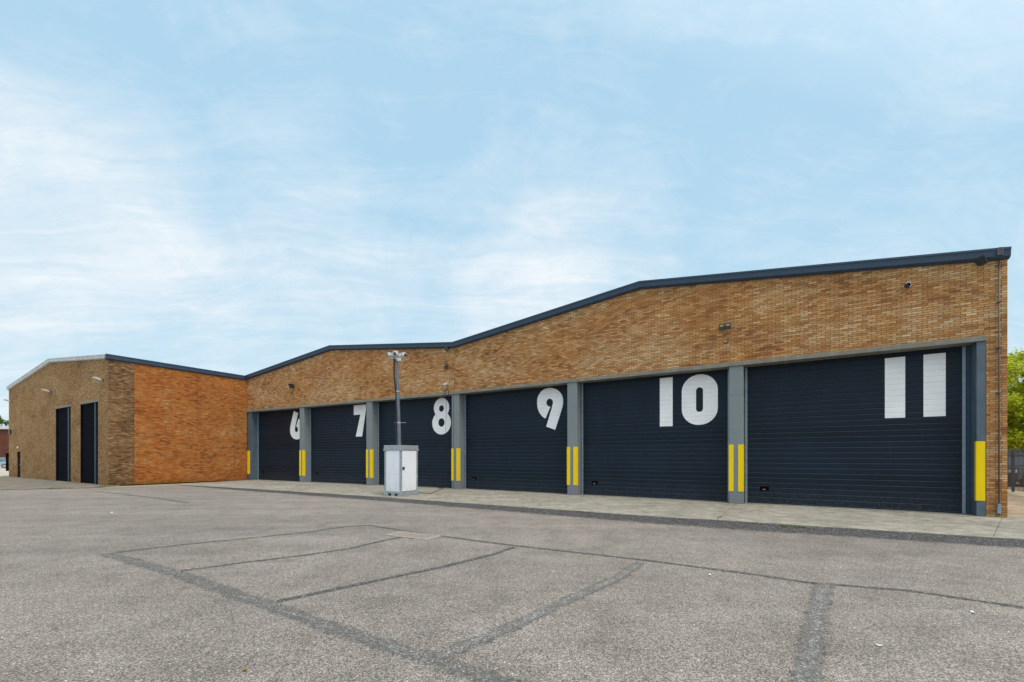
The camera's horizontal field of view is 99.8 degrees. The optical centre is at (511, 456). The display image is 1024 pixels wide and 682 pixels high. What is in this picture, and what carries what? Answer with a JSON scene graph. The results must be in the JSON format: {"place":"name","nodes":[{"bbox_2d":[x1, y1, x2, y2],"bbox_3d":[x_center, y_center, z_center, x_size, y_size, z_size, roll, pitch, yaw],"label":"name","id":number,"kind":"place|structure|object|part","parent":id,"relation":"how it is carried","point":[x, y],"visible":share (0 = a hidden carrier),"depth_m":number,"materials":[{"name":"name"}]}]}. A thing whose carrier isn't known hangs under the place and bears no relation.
{"place":"outdoors","nodes":[
{"label":"outdoors","id":0,"kind":"place"},
{"bbox_2d":[0,426,8,457],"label":"building","id":1,"kind":"structure","parent":0,"point":[4,441],"depth_m":80.00,"materials":[{"name":"red brick"}]},
{"bbox_2d":[0,466,8,475],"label":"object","id":2,"kind":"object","parent":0,"point":[3,472],"depth_m":44.98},
{"bbox_2d":[0,458,5,467],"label":"parked car","id":3,"kind":"object","parent":2,"relation":"on","point":[2,462],"visible":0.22,"depth_m":61.62,"materials":[{"name":"blue paint"}]},
{"bbox_2d":[0,416,8,425],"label":"round tree","id":4,"kind":"object","parent":2,"relation":"on","point":[4,422],"visible":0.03,"depth_m":110.54,"materials":[{"name":"green plant"}]},
{"bbox_2d":[5,453,8,470],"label":"gate post","id":5,"kind":"object","parent":2,"relation":"on","point":[7,461],"visible":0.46,"depth_m":50.00,"materials":[{"name":"black metal"}]},
{"bbox_2d":[0,476,119,489],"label":"concrete apron","id":6,"kind":"object","parent":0,"point":[11,483],"visible":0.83,"depth_m":24.97,"materials":[{"name":"grey concrete"}]},
{"bbox_2d":[6,354,247,484],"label":"brick annexe","id":7,"kind":"structure","parent":6,"relation":"on","point":[128,420],"depth_m":27.14,"materials":[{"name":"brown brick"}]},
{"bbox_2d":[18,452,19,476],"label":"side door","id":8,"kind":"structure","parent":7,"relation":"in","point":[18,452],"depth_m":33.54,"materials":[{"name":"black paint"}]},
{"bbox_2d":[58,407,70,481],"bbox_3d":[-29.202,-0.787,28.195,2.807,4.773,0.070,0,0,31],"label":"garage door","id":9,"kind":"structure","parent":7,"relation":"in","point":[62,413],"depth_m":28.30,"materials":[{"name":"black paint"}]},
{"bbox_2d":[83,403,97,483],"bbox_3d":[-25.166,-0.787,25.804,2.768,4.773,0.070,0,0,31],"label":"garage door","id":10,"kind":"structure","parent":7,"relation":"in","point":[89,409],"depth_m":25.83,"materials":[{"name":"black paint"}]},
{"bbox_2d":[107,481,200,485],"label":"weeds","id":11,"kind":"object","parent":6,"relation":"on","point":[155,483],"visible":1,"depth_m":25.95,"materials":[{"name":"green plant"}]},
{"bbox_2d":[0,485,1023,681],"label":"asphalt yard","id":12,"kind":"structure","parent":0,"point":[87,527],"depth_m":5.02,"materials":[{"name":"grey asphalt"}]},
{"bbox_2d":[95,491,186,502],"bbox_3d":[-15.300,1.609,17.628,9.516,0.001,0.386,0,0,32],"label":"road joint","id":13,"kind":"object","parent":12,"relation":"on","point":[144,496],"visible":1,"depth_m":17.51,"materials":[{"name":"grey asphalt"}]},
{"bbox_2d":[117,525,366,552],"bbox_3d":[-5.016,1.609,8.775,4.467,0.001,0.450,0,0,-42],"label":"road joint","id":14,"kind":"object","parent":12,"relation":"on","point":[235,539],"visible":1,"depth_m":8.40,"materials":[{"name":"grey asphalt"}]},
{"bbox_2d":[181,537,401,570],"bbox_3d":[-3.329,1.609,7.293,0.478,0.001,3.624,0,0,44],"label":"road joint","id":15,"kind":"object","parent":12,"relation":"on","point":[286,557],"visible":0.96,"depth_m":6.89,"materials":[{"name":"grey asphalt"}]},
{"bbox_2d":[103,553,522,681],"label":"road joint","id":16,"kind":"object","parent":12,"relation":"on","point":[429,658],"visible":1,"depth_m":4.02,"materials":[{"name":"grey asphalt"}]},
{"bbox_2d":[276,547,514,601],"bbox_3d":[-1.227,1.608,6.203,0.372,0.001,3.950,0,0,43],"label":"road joint","id":17,"kind":"object","parent":12,"relation":"on","point":[324,591],"visible":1,"depth_m":5.61,"materials":[{"name":"grey asphalt"}]},
{"bbox_2d":[384,531,440,539],"bbox_3d":[-2.031,1.606,8.818,1.100,0.015,0.480,0,0,30],"label":"concrete patch","id":18,"kind":"object","parent":12,"relation":"on","point":[413,535],"visible":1,"depth_m":8.78,"materials":[{"name":"grey concrete"}]},
{"bbox_2d":[434,562,643,658],"bbox_3d":[0.733,1.607,4.999,0.404,0.001,4.070,0,0,39],"label":"road joint","id":19,"kind":"object","parent":12,"relation":"on","point":[508,627],"visible":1,"depth_m":4.29,"materials":[{"name":"grey asphalt"}]},
{"bbox_2d":[184,485,1023,547],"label":"tarmac band","id":20,"kind":"object","parent":12,"relation":"on","point":[920,537],"visible":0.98,"depth_m":10.27,"materials":[{"name":"grey asphalt"}]},
{"bbox_2d":[571,510,805,527],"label":"weeds","id":21,"kind":"object","parent":20,"relation":"on","point":[752,522],"visible":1,"depth_m":9.99,"materials":[{"name":"green plant"}]},
{"bbox_2d":[367,525,1023,607],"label":"road joint","id":22,"kind":"object","parent":12,"relation":"on","point":[871,587],"visible":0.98,"depth_m":5.95,"materials":[{"name":"grey asphalt"}]},
{"bbox_2d":[790,582,833,681],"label":"road joint","id":23,"kind":"object","parent":12,"relation":"on","point":[812,648],"visible":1,"depth_m":3.77,"materials":[{"name":"grey asphalt"}]},
{"bbox_2d":[0,0,1023,425],"label":"sky","id":24,"kind":"structure","parent":0,"point":[240,187],"materials":[{"name":"blue"}]},
{"bbox_2d":[101,474,1023,516],"bbox_3d":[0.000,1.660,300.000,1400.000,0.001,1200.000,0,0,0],"label":"ground","id":25,"kind":"structure","parent":0,"point":[1015,503],"depth_m":17.62,"materials":[{"name":"grey concrete"}]},
{"bbox_2d":[1007,347,1023,452],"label":"leafy tree","id":26,"kind":"object","parent":25,"relation":"on","point":[1015,406],"visible":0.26,"depth_m":28.91,"materials":[{"name":"green plant"}]},
{"bbox_2d":[179,480,1023,539],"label":"concrete apron","id":27,"kind":"object","parent":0,"point":[1010,527],"visible":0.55,"depth_m":13.11,"materials":[{"name":"grey concrete"}]},
{"bbox_2d":[383,351,418,495],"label":"surveillance tower","id":28,"kind":"structure","parent":27,"relation":"on","point":[400,470],"depth_m":17.86,"materials":[{"name":"metal"}]},
{"bbox_2d":[402,450,416,490],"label":"cabinet door","id":29,"kind":"structure","parent":28,"relation":"in","point":[409,483],"depth_m":17.86,"materials":[{"name":"grey metal"}]},
{"bbox_2d":[245,246,1011,517],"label":"brick warehouse","id":30,"kind":"structure","parent":27,"relation":"on","point":[873,384],"depth_m":15.50,"materials":[{"name":"brown brick"}]},
{"bbox_2d":[258,409,299,480],"bbox_3d":[-15.539,-0.871,28.976,5.115,4.942,0.110,0,0,29],"label":"garage door","id":31,"kind":"structure","parent":30,"relation":"in","point":[278,431],"depth_m":29.02,"materials":[{"name":"blue paint"}]},
{"bbox_2d":[310,403,365,483],"bbox_3d":[-10.473,-0.871,26.183,5.405,4.942,0.110,0,0,29],"label":"garage door","id":32,"kind":"structure","parent":30,"relation":"in","point":[337,433],"depth_m":26.20,"materials":[{"name":"blue paint"}]},
{"bbox_2d":[378,396,451,487],"bbox_3d":[-5.250,-0.871,23.302,5.435,4.942,0.110,0,0,29],"label":"garage door","id":33,"kind":"structure","parent":30,"relation":"in","point":[426,423],"depth_m":22.95,"materials":[{"name":"blue paint"}]},
{"bbox_2d":[464,385,566,493],"bbox_3d":[0.070,-0.871,20.143,5.755,4.942,0.110,0,0,32],"label":"garage door","id":34,"kind":"structure","parent":30,"relation":"in","point":[515,440],"depth_m":20.01,"materials":[{"name":"blue paint"}]},
{"bbox_2d":[581,369,728,501],"bbox_3d":[5.350,-0.871,16.793,5.640,4.942,0.110,0,0,32],"label":"garage door","id":35,"kind":"structure","parent":30,"relation":"in","point":[665,436],"depth_m":16.59,"materials":[{"name":"blue paint"}]},
{"bbox_2d":[719,323,730,330],"bbox_3d":[7.349,-4.478,14.876,0.370,0.210,0.165,0,0,32],"label":"floodlight","id":36,"kind":"object","parent":30,"relation":"attached to","point":[725,327],"visible":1,"depth_m":14.81,"materials":[{"name":"grey metal"}]},
{"bbox_2d":[745,346,965,513],"bbox_3d":[10.428,-0.871,13.570,5.450,4.942,0.110,0,0,32],"label":"garage door","id":37,"kind":"structure","parent":30,"relation":"in","point":[887,431],"depth_m":13.32,"materials":[{"name":"blue paint"}]},
{"bbox_2d":[904,281,910,287],"bbox_3d":[11.257,-4.895,12.265,0.399,0.252,0.120,0,0,-43],"label":"security camera","id":38,"kind":"object","parent":30,"relation":"attached to","point":[907,284],"visible":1,"depth_m":12.17,"materials":[{"name":"white paint"}]},
{"bbox_2d":[975,255,987,265],"bbox_3d":[12.600,-5.254,11.558,0.219,0.220,0.237,0,0,-8],"label":"floodlight","id":39,"kind":"object","parent":30,"relation":"attached to","point":[982,260],"visible":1,"depth_m":11.52,"materials":[{"name":"grey metal"}]},
{"bbox_2d":[1007,448,1023,491],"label":"palisade fence","id":40,"kind":"object","parent":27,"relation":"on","point":[1013,455],"visible":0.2,"depth_m":19.22,"materials":[{"name":"grey metal"}]},
{"bbox_2d":[1009,453,1021,486],"bbox_3d":[29.315,0.715,24.995,4.442,1.870,1.915,0,0,-18],"label":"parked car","id":41,"kind":"object","parent":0,"point":[1016,468],"visible":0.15,"depth_m":23.85,"materials":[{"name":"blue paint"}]},
{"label":"windows","id":42,"kind":"part","parent":41,"relation":"part of","materials":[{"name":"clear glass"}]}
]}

